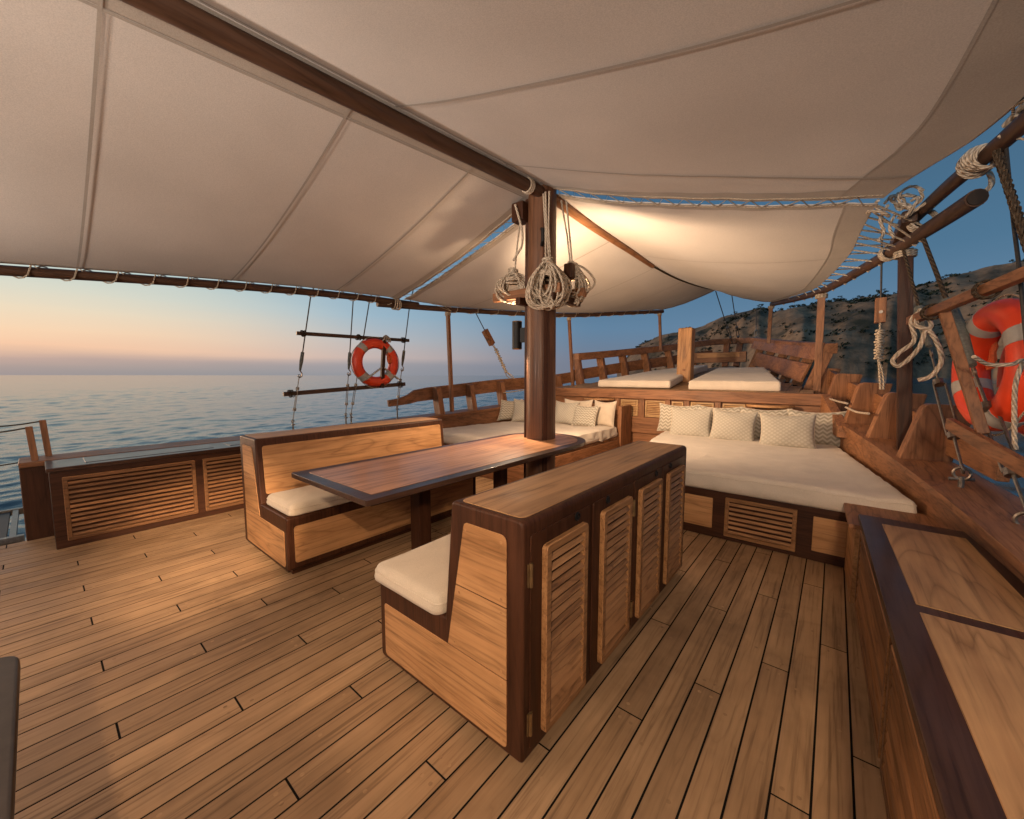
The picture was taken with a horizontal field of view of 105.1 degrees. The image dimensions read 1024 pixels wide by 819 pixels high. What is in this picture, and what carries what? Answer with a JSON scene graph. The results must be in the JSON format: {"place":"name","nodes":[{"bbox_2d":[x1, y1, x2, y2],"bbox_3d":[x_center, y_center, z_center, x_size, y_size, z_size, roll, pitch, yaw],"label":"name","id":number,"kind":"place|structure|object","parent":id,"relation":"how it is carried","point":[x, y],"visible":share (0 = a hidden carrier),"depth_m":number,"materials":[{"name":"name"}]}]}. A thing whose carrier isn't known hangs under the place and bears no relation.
{"place":"outdoors","nodes":[
{"label":"outdoors","id":0,"kind":"place"},
{"bbox_2d":[0,375,616,540],"bbox_3d":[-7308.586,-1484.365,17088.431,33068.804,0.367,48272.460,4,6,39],"label":"sea","id":1,"kind":"structure","parent":0,"point":[79,413],"depth_m":41.85,"materials":[{"name":"teal liquid"}]},
{"bbox_2d":[0,476,886,818],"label":"deck","id":2,"kind":"structure","parent":0,"point":[622,790],"depth_m":1.81,"materials":[{"name":"brown wood"}]},
{"bbox_2d":[0,656,20,818],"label":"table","id":3,"kind":"object","parent":2,"relation":"on","point":[10,668],"visible":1,"depth_m":0.86,"materials":[{"name":"wood"}]},
{"bbox_2d":[44,440,243,549],"bbox_3d":[-2.925,0.719,4.888,0.496,0.718,3.685,4,6,39],"label":"deck locker","id":4,"kind":"object","parent":2,"relation":"on","point":[98,497],"visible":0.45,"depth_m":3.77,"materials":[{"name":"brown wood"}]},
{"bbox_2d":[240,417,475,573],"bbox_3d":[-1.379,0.671,3.897,0.934,0.988,1.968,4,6,39],"label":"bench seat","id":5,"kind":"object","parent":2,"relation":"on","point":[271,462],"visible":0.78,"depth_m":3.36,"materials":[{"name":"brown wood"}]},
{"bbox_2d":[267,485,350,515],"bbox_3d":[-1.220,0.668,3.733,0.493,0.098,1.868,4,6,39],"label":"seat cushion","id":6,"kind":"object","parent":5,"relation":"on","point":[300,500],"visible":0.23,"depth_m":3.06,"materials":[{"name":"beige fabric"}]},
{"bbox_2d":[291,433,585,549],"bbox_3d":[-0.294,0.786,3.651,1.015,0.802,2.872,4,6,39],"label":"dining table","id":7,"kind":"object","parent":2,"relation":"on","point":[416,476],"visible":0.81,"depth_m":3.12,"materials":[{"name":"brown wood"}]},
{"bbox_2d":[0,478,879,818],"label":"deck caulking","id":8,"kind":"object","parent":2,"relation":"in","point":[770,794],"visible":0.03,"depth_m":1.77,"materials":[{"name":"black rubber"}]},
{"bbox_2d":[381,441,686,762],"bbox_3d":[0.319,0.796,2.469,0.966,0.988,1.988,4,6,39],"label":"bench seat","id":9,"kind":"object","parent":2,"relation":"on","point":[560,578],"visible":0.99,"depth_m":1.65,"materials":[{"name":"brown wood"}]},
{"bbox_2d":[374,534,450,614],"bbox_3d":[0.093,0.769,2.578,0.526,0.099,1.933,4,6,39],"label":"seat cushion","id":10,"kind":"object","parent":9,"relation":"on","point":[418,576],"visible":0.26,"depth_m":1.90,"materials":[{"name":"beige fabric"}]},
{"bbox_2d":[527,505,589,747],"bbox_3d":[0.211,0.857,1.606,0.034,0.835,0.463,4,6,39],"label":"door","id":11,"kind":"structure","parent":9,"relation":"in","point":[558,567],"depth_m":1.55,"materials":[{"name":"brown wood"}]},
{"bbox_2d":[589,482,634,673],"bbox_3d":[0.527,0.824,1.989,0.034,0.835,0.473,4,6,39],"label":"door","id":12,"kind":"structure","parent":9,"relation":"in","point":[611,608],"depth_m":1.92,"materials":[{"name":"brown wood"}]},
{"bbox_2d":[630,467,662,625],"bbox_3d":[0.813,0.794,2.335,0.034,0.835,0.468,4,6,39],"label":"door","id":13,"kind":"structure","parent":9,"relation":"in","point":[648,489],"depth_m":2.28,"materials":[{"name":"brown wood"}]},
{"bbox_2d":[659,455,685,590],"bbox_3d":[1.121,0.762,2.709,0.034,0.835,0.473,4,6,39],"label":"door","id":14,"kind":"structure","parent":9,"relation":"in","point":[674,472],"depth_m":2.64,"materials":[{"name":"brown wood"}]},
{"bbox_2d":[444,405,631,482],"bbox_3d":[0.356,0.420,6.966,2.461,0.960,2.880,4,6,39],"label":"daybed","id":15,"kind":"object","parent":2,"relation":"on","point":[620,439],"visible":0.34,"depth_m":6.28,"materials":[{"name":"brown wood"}]},
{"bbox_2d":[443,421,617,444],"bbox_3d":[0.183,0.402,6.756,2.399,0.189,2.495,4,6,39],"label":"mattress","id":16,"kind":"object","parent":15,"relation":"on","point":[454,435],"visible":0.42,"depth_m":6.46,"materials":[{"name":"beige fabric"}]},
{"bbox_2d":[497,399,522,420],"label":"pillow","id":17,"kind":"object","parent":16,"relation":"on","point":[506,410],"visible":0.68,"depth_m":7.74,"materials":[{"name":"beige fabric"}]},
{"bbox_2d":[511,399,523,421],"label":"pillow","id":18,"kind":"object","parent":16,"relation":"on","point":[518,413],"visible":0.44,"depth_m":7.67,"materials":[{"name":"beige fabric"}]},
{"bbox_2d":[555,400,578,423],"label":"pillow","id":19,"kind":"object","parent":16,"relation":"on","point":[564,412],"visible":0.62,"depth_m":7.30,"materials":[{"name":"beige fabric"}]},
{"bbox_2d":[565,399,592,406],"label":"pillow","id":20,"kind":"object","parent":16,"relation":"on","point":[588,403],"visible":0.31,"depth_m":7.28,"materials":[{"name":"beige fabric"}]},
{"bbox_2d":[571,404,598,426],"bbox_3d":[1.300,0.111,7.005,0.498,0.384,0.200,4,6,39],"label":"pillow","id":21,"kind":"object","parent":16,"relation":"on","point":[584,416],"visible":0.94,"depth_m":6.94,"materials":[{"name":"beige fabric"}]},
{"bbox_2d":[558,425,616,440],"bbox_3d":[1.136,0.437,6.344,0.408,0.206,1.750,4,6,39],"label":"throw blanket","id":22,"kind":"object","parent":16,"relation":"on","point":[599,430],"visible":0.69,"depth_m":6.42,"materials":[{"name":"beige fabric"}]},
{"bbox_2d":[595,400,616,426],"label":"pillow","id":23,"kind":"object","parent":16,"relation":"on","point":[605,414],"visible":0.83,"depth_m":6.91,"materials":[{"name":"beige fabric"}]},
{"bbox_2d":[493,184,585,477],"bbox_3d":[0.294,-2.873,4.194,0.950,8.000,0.550,4,6,39],"label":"mast","id":24,"kind":"object","parent":2,"relation":"on","point":[539,374],"visible":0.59,"depth_m":4.20,"materials":[{"name":"brown wood"}]},
{"bbox_2d":[120,0,544,196],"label":"awning boom","id":25,"kind":"object","parent":24,"relation":"attached to","point":[192,19],"visible":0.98,"depth_m":2.26,"materials":[{"name":"brown wood"}]},
{"bbox_2d":[0,0,542,304],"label":"awning","id":26,"kind":"object","parent":25,"relation":"attached to","point":[133,139],"visible":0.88,"depth_m":2.83,"materials":[{"name":"fabric"}]},
{"bbox_2d":[197,0,1023,201],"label":"awning","id":27,"kind":"object","parent":25,"relation":"attached to","point":[755,99],"visible":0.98,"depth_m":1.97,"materials":[{"name":"fabric"}]},
{"bbox_2d":[495,224,525,303],"bbox_3d":[-0.005,-1.647,4.328,0.403,0.971,0.266,1,5,8],"label":"rope coil","id":28,"kind":"object","parent":24,"relation":"hanging from","point":[511,277],"visible":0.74,"depth_m":4.29,"materials":[{"name":"beige fabric"}]},
{"bbox_2d":[512,321,524,349],"bbox_3d":[0.106,-0.833,4.396,0.216,0.312,0.111,2,5,21],"label":"wall lamp","id":29,"kind":"object","parent":24,"relation":"attached to","point":[518,335],"visible":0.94,"depth_m":4.37,"materials":[{"name":"black metal"}]},
{"bbox_2d":[513,204,523,260],"bbox_3d":[0.066,-1.874,4.149,0.131,0.591,0.041,3,6,28],"label":"loose line","id":30,"kind":"object","parent":24,"relation":"hanging from","point":[522,236],"visible":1,"depth_m":4.13,"materials":[{"name":"beige fabric"}]},
{"bbox_2d":[525,191,571,310],"bbox_3d":[0.389,-1.590,3.933,0.479,1.192,0.272,-1,5,-7],"label":"rope coil","id":31,"kind":"object","parent":24,"relation":"hanging from","point":[551,270],"visible":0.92,"depth_m":3.94,"materials":[{"name":"beige fabric"}]},
{"bbox_2d":[559,200,595,306],"bbox_3d":[0.682,-1.659,4.229,0.447,1.107,0.256,1,5,11],"label":"rope coil","id":32,"kind":"object","parent":24,"relation":"hanging from","point":[580,279],"visible":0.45,"depth_m":4.19,"materials":[{"name":"beige fabric"}]},
{"bbox_2d":[557,195,711,289],"bbox_3d":[2.783,-2.590,7.046,0.104,0.399,7.479,4,6,39],"label":"ridge pole","id":33,"kind":"object","parent":24,"relation":"attached to","point":[578,216],"visible":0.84,"depth_m":5.06,"materials":[{"name":"brown wood"}]},
{"bbox_2d":[404,208,714,317],"bbox_3d":[1.657,-2.344,8.036,3.006,1.081,7.475,4,6,39],"label":"awning","id":34,"kind":"object","parent":33,"relation":"attached to","point":[625,281],"visible":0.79,"depth_m":6.29,"materials":[{"name":"fabric"}]},
{"bbox_2d":[397,214,516,299],"bbox_3d":[-0.687,-2.033,5.210,2.943,0.748,0.203,5,7,43],"label":"awning lacing","id":35,"kind":"object","parent":34,"relation":"attached to","point":[422,288],"visible":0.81,"depth_m":5.17,"materials":[{"name":"beige fabric"}]},
{"bbox_2d":[715,291,732,342],"bbox_3d":[5.884,-2.490,10.867,0.084,1.165,2.440,4,6,39],"label":"bow stay","id":36,"kind":"object","parent":33,"relation":"attached to","point":[727,327],"visible":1,"depth_m":10.93,"materials":[{"name":"metal"}]},
{"bbox_2d":[557,194,922,306],"bbox_3d":[3.952,-2.156,6.171,3.002,1.122,7.475,4,6,39],"label":"awning","id":37,"kind":"object","parent":33,"relation":"attached to","point":[762,254],"visible":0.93,"depth_m":4.25,"materials":[{"name":"fabric"}]},
{"bbox_2d":[553,188,883,207],"bbox_3d":[1.576,-1.942,3.546,2.674,0.680,0.171,3,6,30],"label":"awning lacing","id":38,"kind":"object","parent":37,"relation":"attached to","point":[776,199],"visible":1,"depth_m":3.38,"materials":[{"name":"white fabric"}]},
{"bbox_2d":[683,486,847,567],"bbox_3d":[2.811,0.868,4.806,2.677,0.445,3.046,4,6,39],"label":"daybed","id":39,"kind":"object","parent":2,"relation":"on","point":[812,533],"visible":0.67,"depth_m":3.36,"materials":[{"name":"brown wood"}]},
{"bbox_2d":[649,431,916,512],"bbox_3d":[2.707,0.568,4.637,2.626,0.178,2.724,4,6,39],"label":"mattress","id":40,"kind":"object","parent":39,"relation":"on","point":[829,477],"visible":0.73,"depth_m":3.60,"materials":[{"name":"beige fabric"}]},
{"bbox_2d":[657,403,699,430],"bbox_3d":[2.634,0.139,6.234,0.626,0.459,0.189,4,6,39],"label":"pillow","id":41,"kind":"object","parent":40,"relation":"on","point":[665,421],"visible":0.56,"depth_m":6.30,"materials":[{"name":"beige fabric"}]},
{"bbox_2d":[669,407,712,436],"bbox_3d":[2.664,0.196,5.864,0.603,0.473,0.225,4,6,39],"label":"pillow","id":42,"kind":"object","parent":40,"relation":"on","point":[691,422],"visible":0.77,"depth_m":5.79,"materials":[{"name":"beige fabric"}]},
{"bbox_2d":[698,405,742,431],"bbox_3d":[3.077,0.171,5.876,0.627,0.459,0.191,4,6,39],"label":"pillow","id":43,"kind":"object","parent":40,"relation":"on","point":[736,409],"visible":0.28,"depth_m":5.85,"materials":[{"name":"beige fabric"}]},
{"bbox_2d":[709,408,758,440],"bbox_3d":[3.085,0.230,5.480,0.579,0.467,0.225,4,6,39],"label":"pillow","id":44,"kind":"object","parent":40,"relation":"on","point":[727,425],"visible":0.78,"depth_m":5.42,"materials":[{"name":"beige fabric"}]},
{"bbox_2d":[740,406,792,438],"bbox_3d":[3.531,0.203,5.500,0.626,0.459,0.183,4,6,39],"label":"pillow","id":45,"kind":"object","parent":40,"relation":"on","point":[757,432],"visible":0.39,"depth_m":5.48,"materials":[{"name":"beige fabric"}]},
{"bbox_2d":[759,413,816,448],"bbox_3d":[3.494,0.273,4.987,0.627,0.480,0.231,4,6,39],"label":"pillow","id":46,"kind":"object","parent":40,"relation":"on","point":[797,431],"visible":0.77,"depth_m":4.92,"materials":[{"name":"beige fabric"}]},
{"bbox_2d":[787,409,846,446],"bbox_3d":[3.971,0.235,5.140,0.626,0.459,0.188,4,6,39],"label":"pillow","id":47,"kind":"object","parent":40,"relation":"on","point":[824,434],"visible":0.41,"depth_m":5.04,"materials":[{"name":"beige fabric"}]},
{"bbox_2d":[843,503,940,602],"bbox_3d":[2.577,1.009,2.683,0.500,0.530,0.580,4,6,39],"label":"corner chest","id":48,"kind":"object","parent":2,"relation":"on","point":[852,511],"visible":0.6,"depth_m":2.71,"materials":[{"name":"brown wood"}]},
{"bbox_2d":[854,514,1023,818],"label":"deck locker","id":49,"kind":"object","parent":2,"relation":"on","point":[939,612],"visible":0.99,"depth_m":1.28,"materials":[{"name":"brown wood"}]},
{"bbox_2d":[0,105,1023,375],"label":"sky","id":50,"kind":"structure","parent":0,"point":[48,326],"materials":[{"name":"blue"}]},
{"bbox_2d":[557,366,813,393],"bbox_3d":[4.612,-0.806,9.436,4.414,0.590,6.250,4,6,39],"label":"foredeck","id":51,"kind":"object","parent":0,"point":[788,388],"visible":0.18,"depth_m":7.33,"materials":[{"name":"brown wood"}]},
{"bbox_2d":[598,370,682,387],"bbox_3d":[3.127,-0.692,8.534,1.442,0.365,2.618,4,6,39],"label":"foredeck mattress","id":52,"kind":"object","parent":51,"relation":"on","point":[661,379],"visible":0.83,"depth_m":7.75,"materials":[{"name":"white fabric"}]},
{"bbox_2d":[662,365,707,374],"bbox_3d":[4.510,-1.028,10.255,0.776,0.286,1.570,4,6,39],"label":"foredeck mattress","id":53,"kind":"object","parent":51,"relation":"on","point":[700,368],"visible":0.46,"depth_m":10.04,"materials":[{"name":"white fabric"}]},
{"bbox_2d":[677,327,694,381],"bbox_3d":[3.655,-1.059,8.261,0.280,1.290,0.300,4,6,39],"label":"mooring post","id":54,"kind":"object","parent":51,"relation":"on","point":[685,352],"visible":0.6,"depth_m":8.15,"materials":[{"name":"brown wood"}]},
{"bbox_2d":[573,337,837,389],"bbox_3d":[5.037,-1.186,9.922,4.909,1.627,5.860,4,6,39],"label":"bow railing","id":55,"kind":"object","parent":51,"relation":"on","point":[790,368],"visible":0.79,"depth_m":9.62,"materials":[{"name":"brown wood"}]},
{"bbox_2d":[732,296,739,337],"bbox_3d":[6.493,-2.624,11.391,0.084,1.303,1.343,4,6,39],"label":"bow stay","id":56,"kind":"object","parent":55,"relation":"attached to","point":[736,326],"visible":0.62,"depth_m":11.49,"materials":[{"name":"metal"}]},
{"bbox_2d":[754,309,757,336],"bbox_3d":[7.119,-2.450,11.441,0.077,0.988,0.253,2,5,25],"label":"bow stay","id":57,"kind":"object","parent":55,"relation":"attached to","point":[756,325],"visible":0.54,"depth_m":11.44,"materials":[{"name":"metal"}]},
{"bbox_2d":[688,367,780,390],"bbox_3d":[4.547,-0.643,7.757,1.351,0.435,3.311,4,6,35],"label":"foredeck mattress","id":58,"kind":"object","parent":51,"relation":"on","point":[751,379],"visible":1,"depth_m":6.72,"materials":[{"name":"white fabric"}]},
{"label":"foredeck underside","id":59,"kind":"structure","parent":51,"relation":"attached to","visible":0},
{"bbox_2d":[567,317,574,384],"bbox_3d":[1.333,-1.221,8.884,0.249,1.706,0.107,-3,6,-31],"label":"awning post","id":60,"kind":"object","parent":59,"relation":"attached to","point":[570,350],"visible":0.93,"depth_m":8.85,"materials":[{"name":"brown wood"}]},
{"bbox_2d":[376,303,663,316],"bbox_3d":[0.925,-2.138,8.375,7.639,0.703,0.288,-4,6,-36],"label":"awning pole","id":61,"kind":"object","parent":60,"relation":"attached to","point":[454,309],"visible":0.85,"depth_m":7.50,"materials":[{"name":"brown wood"}]},
{"bbox_2d":[0,265,418,309],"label":"awning pole","id":62,"kind":"object","parent":61,"relation":"attached to","point":[20,271],"visible":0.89,"depth_m":4.25,"materials":[{"name":"brown wood"}]},
{"bbox_2d":[476,313,513,378],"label":"block and tackle","id":63,"kind":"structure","parent":61,"relation":"hanging from","point":[488,337],"depth_m":7.52,"materials":[{"name":"fabric"}]},
{"bbox_2d":[657,313,661,349],"bbox_3d":[3.970,-2.101,10.558,0.121,0.977,0.190,4,6,39],"label":"awning post","id":64,"kind":"object","parent":61,"relation":"attached to","point":[659,315],"visible":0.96,"depth_m":10.54,"materials":[{"name":"brown wood"}]},
{"bbox_2d":[555,387,825,442],"bbox_3d":[2.532,0.277,6.990,4.734,1.245,0.380,4,6,39],"label":"foredeck bulkhead","id":65,"kind":"object","parent":59,"relation":"attached to","point":[645,414],"visible":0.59,"depth_m":6.92,"materials":[{"name":"brown wood"}]},
{"bbox_2d":[813,293,827,393],"bbox_3d":[4.691,-0.934,6.012,0.161,1.638,0.258,4,6,39],"label":"awning post","id":66,"kind":"object","parent":59,"relation":"attached to","point":[821,300],"visible":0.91,"depth_m":5.97,"materials":[{"name":"brown wood"}]},
{"bbox_2d":[617,262,1023,382],"bbox_3d":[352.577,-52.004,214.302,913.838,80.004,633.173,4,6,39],"label":"hillside","id":67,"kind":"structure","parent":0,"point":[857,351],"depth_m":247.47,"materials":[{"name":"stone"}]},
{"bbox_2d":[636,271,1018,369],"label":"hillside scrub","id":68,"kind":"object","parent":67,"relation":"on","point":[860,300],"visible":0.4,"depth_m":267.06,"materials":[{"name":"green plant"}]},
{"bbox_2d":[789,381,1023,496],"bbox_3d":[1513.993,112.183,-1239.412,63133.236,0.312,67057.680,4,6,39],"label":"sea","id":69,"kind":"structure","parent":0,"point":[928,390],"depth_m":25.91,"materials":[{"name":"teal liquid"}]},
{"bbox_3d":[1.074,1.266,5.296,6.620,3.764,17.750,4,6,39],"label":"ship hull","id":70,"kind":"object","parent":69,"relation":"in","visible":0},
{"bbox_2d":[0,507,24,545],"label":"boarding platform","id":71,"kind":"structure","parent":70,"relation":"attached to","point":[13,537],"depth_m":3.91,"materials":[{"name":"metal"}]},
{"bbox_2d":[18,372,574,540],"bbox_3d":[0.661,-0.017,8.180,13.926,1.722,1.162,-4,6,-38],"label":"bulwark","id":72,"kind":"object","parent":70,"relation":"attached to","point":[36,496],"visible":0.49,"depth_m":6.14,"materials":[{"name":"brown wood"}]},
{"bbox_2d":[0,426,38,459],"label":"gate post","id":73,"kind":"object","parent":72,"relation":"on","point":[31,443],"visible":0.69,"depth_m":3.59,"materials":[{"name":"brown wood"}]},
{"bbox_2d":[0,420,51,465],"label":"gate post","id":74,"kind":"object","parent":72,"relation":"on","point":[45,437],"visible":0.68,"depth_m":3.77,"materials":[{"name":"brown wood"}]},
{"bbox_2d":[291,288,313,429],"bbox_3d":[-1.322,-3.137,4.757,3.502,6.983,0.305,1,5,16],"label":"shroud","id":75,"kind":"object","parent":72,"relation":"attached to","point":[300,368],"visible":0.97,"depth_m":5.40,"materials":[{"name":"metal"}]},
{"bbox_2d":[283,381,405,397],"bbox_3d":[-2.444,-0.317,5.951,0.115,0.208,1.849,5,7,44],"label":"ladder bar","id":76,"kind":"object","parent":75,"relation":"attached to","point":[291,393],"visible":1,"depth_m":5.75,"materials":[{"name":"brown wood"}]},
{"bbox_2d":[296,330,408,342],"bbox_3d":[-2.342,-1.103,5.987,0.104,0.102,1.737,5,7,44],"label":"ladder bar","id":77,"kind":"object","parent":75,"relation":"attached to","point":[302,333],"visible":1,"depth_m":5.79,"materials":[{"name":"brown wood"}]},
{"bbox_2d":[350,337,398,387],"bbox_3d":[-2.142,-0.738,6.173,0.160,0.808,0.808,5,7,44],"label":"lifebuoy","id":78,"kind":"object","parent":77,"relation":"hanging from","point":[360,350],"visible":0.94,"depth_m":6.08,"materials":[{"name":"orange plastic"}]},
{"bbox_2d":[364,335,398,387],"bbox_3d":[-2.075,-0.759,6.188,0.128,0.844,0.602,4,6,39],"label":"buoy bracket","id":79,"kind":"object","parent":77,"relation":"attached to","point":[382,369],"visible":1,"depth_m":6.19,"materials":[{"name":"black"}]},
{"bbox_2d":[344,293,355,423],"bbox_3d":[-1.069,-3.164,4.971,3.238,6.965,0.197,3,6,27],"label":"shroud","id":80,"kind":"object","parent":72,"relation":"attached to","point":[349,374],"visible":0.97,"depth_m":5.89,"materials":[{"name":"metal"}]},
{"bbox_2d":[349,295,371,423],"bbox_3d":[-0.998,-3.174,5.069,3.212,6.963,0.365,3,6,29],"label":"shroud","id":81,"kind":"object","parent":72,"relation":"attached to","point":[352,404],"visible":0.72,"depth_m":5.99,"materials":[{"name":"fabric"}]},
{"bbox_2d":[396,290,413,418],"bbox_3d":[-0.808,-3.198,5.194,0.302,6.936,3.082,-4,7,-41],"label":"shroud","id":82,"kind":"object","parent":72,"relation":"attached to","point":[402,362],"visible":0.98,"depth_m":6.51,"materials":[{"name":"metal"}]},
{"bbox_2d":[445,311,453,411],"bbox_3d":[-1.123,-0.843,6.989,0.130,1.772,0.115,4,6,39],"label":"awning post","id":83,"kind":"object","parent":72,"relation":"on","point":[449,356],"visible":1,"depth_m":6.97,"materials":[{"name":"brown wood"}]},
{"bbox_2d":[820,368,1023,582],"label":"bulwark","id":84,"kind":"object","parent":70,"relation":"attached to","point":[918,466],"visible":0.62,"depth_m":3.13,"materials":[{"name":"brown wood"}]},
{"bbox_2d":[829,398,847,403],"bbox_3d":[4.272,-0.127,5.191,0.033,0.061,0.905,2,5,24],"label":"tie line","id":85,"kind":"object","parent":84,"relation":"attached to","point":[838,401],"visible":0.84,"depth_m":5.03,"materials":[{"name":"beige fabric"}]},
{"bbox_2d":[845,406,869,414],"bbox_3d":[3.876,0.016,4.417,0.027,0.045,0.897,3,6,29],"label":"tie line","id":86,"kind":"object","parent":84,"relation":"attached to","point":[858,412],"visible":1,"depth_m":4.36,"materials":[{"name":"beige fabric"}]},
{"bbox_2d":[893,247,917,449],"bbox_3d":[3.538,-0.516,3.559,0.228,1.825,0.161,4,6,39],"label":"awning post","id":87,"kind":"object","parent":84,"relation":"on","point":[904,372],"visible":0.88,"depth_m":3.51,"materials":[{"name":"brown wood"}]},
{"bbox_2d":[770,170,994,305],"bbox_3d":[4.475,-1.849,5.656,0.305,0.666,7.449,2,5,25],"label":"awning pole","id":88,"kind":"object","parent":87,"relation":"attached to","point":[970,201],"visible":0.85,"depth_m":3.10,"materials":[{"name":"brown wood"}]},
{"bbox_2d":[767,306,773,343],"bbox_3d":[5.962,-1.959,9.055,0.132,0.859,0.202,4,6,39],"label":"awning post","id":89,"kind":"object","parent":88,"relation":"attached to","point":[770,317],"visible":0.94,"depth_m":9.04,"materials":[{"name":"brown wood"}]},
{"bbox_2d":[873,206,886,389],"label":"block and tackle","id":90,"kind":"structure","parent":88,"relation":"hanging from","point":[880,311],"depth_m":4.00,"materials":[{"name":"fabric"}]},
{"bbox_2d":[865,185,925,240],"bbox_3d":[2.985,-1.503,2.998,0.534,0.398,0.288,-3,6,-27],"label":"knotted rope","id":91,"kind":"object","parent":88,"relation":"attached to","point":[899,204],"visible":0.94,"depth_m":2.96,"materials":[{"name":"beige fabric"}]},
{"bbox_2d":[906,110,1023,232],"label":"awning pole","id":92,"kind":"object","parent":88,"relation":"attached to","point":[1011,132],"visible":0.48,"depth_m":2.32,"materials":[{"name":"brown wood"}]},
{"bbox_2d":[961,103,1023,252],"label":"shroud","id":93,"kind":"object","parent":92,"relation":"attached to","point":[970,162],"visible":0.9,"depth_m":2.03,"materials":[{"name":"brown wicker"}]},
{"bbox_2d":[906,266,1023,324],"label":"ladder bar","id":94,"kind":"object","parent":93,"relation":"attached to","point":[997,286],"visible":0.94,"depth_m":2.06,"materials":[{"name":"brown wood"}]},
{"bbox_2d":[890,308,944,381],"bbox_3d":[2.746,-0.436,2.659,0.256,0.500,0.108,4,6,39],"label":"rope bow","id":95,"kind":"object","parent":94,"relation":"attached to","point":[913,325],"visible":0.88,"depth_m":2.63,"materials":[{"name":"beige fabric"}]},
{"bbox_2d":[971,355,1023,449],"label":"hanging line","id":96,"kind":"object","parent":93,"relation":"hanging from","point":[1014,411],"visible":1,"depth_m":2.03,"materials":[{"name":"beige fabric"}]},
{"bbox_2d":[1004,147,1023,341],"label":"shroud","id":97,"kind":"object","parent":92,"relation":"attached to","point":[1016,244],"visible":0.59,"depth_m":1.97,"materials":[{"name":"metal"}]},
{"bbox_2d":[902,249,974,487],"bbox_3d":[3.219,-0.492,3.013,0.120,1.928,1.254,3,6,28],"label":"shroud","id":98,"kind":"object","parent":84,"relation":"attached to","point":[938,381],"visible":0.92,"depth_m":2.81,"materials":[{"name":"metal"}]},
{"bbox_2d":[915,220,1023,524],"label":"shroud","id":99,"kind":"object","parent":84,"relation":"attached to","point":[965,338],"visible":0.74,"depth_m":2.45,"materials":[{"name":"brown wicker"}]},
{"bbox_2d":[938,310,989,434],"bbox_3d":[2.675,-0.250,2.332,0.066,0.780,0.340,0,5,1],"label":"buoy bracket","id":100,"kind":"object","parent":99,"relation":"attached to","point":[967,383],"visible":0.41,"depth_m":2.31,"materials":[{"name":"brown wood"}]},
{"bbox_2d":[945,418,1023,477],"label":"ladder bar","id":101,"kind":"object","parent":99,"relation":"attached to","point":[1008,458],"visible":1,"depth_m":2.09,"materials":[{"name":"brown wood"}]},
{"bbox_2d":[951,293,1023,435],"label":"lifebuoy","id":102,"kind":"object","parent":99,"relation":"hanging from","point":[990,325],"visible":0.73,"depth_m":2.28,"materials":[{"name":"orange plastic"}]},
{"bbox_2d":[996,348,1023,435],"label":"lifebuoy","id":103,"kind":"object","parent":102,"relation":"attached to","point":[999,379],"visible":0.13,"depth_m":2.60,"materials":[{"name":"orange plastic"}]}
]}

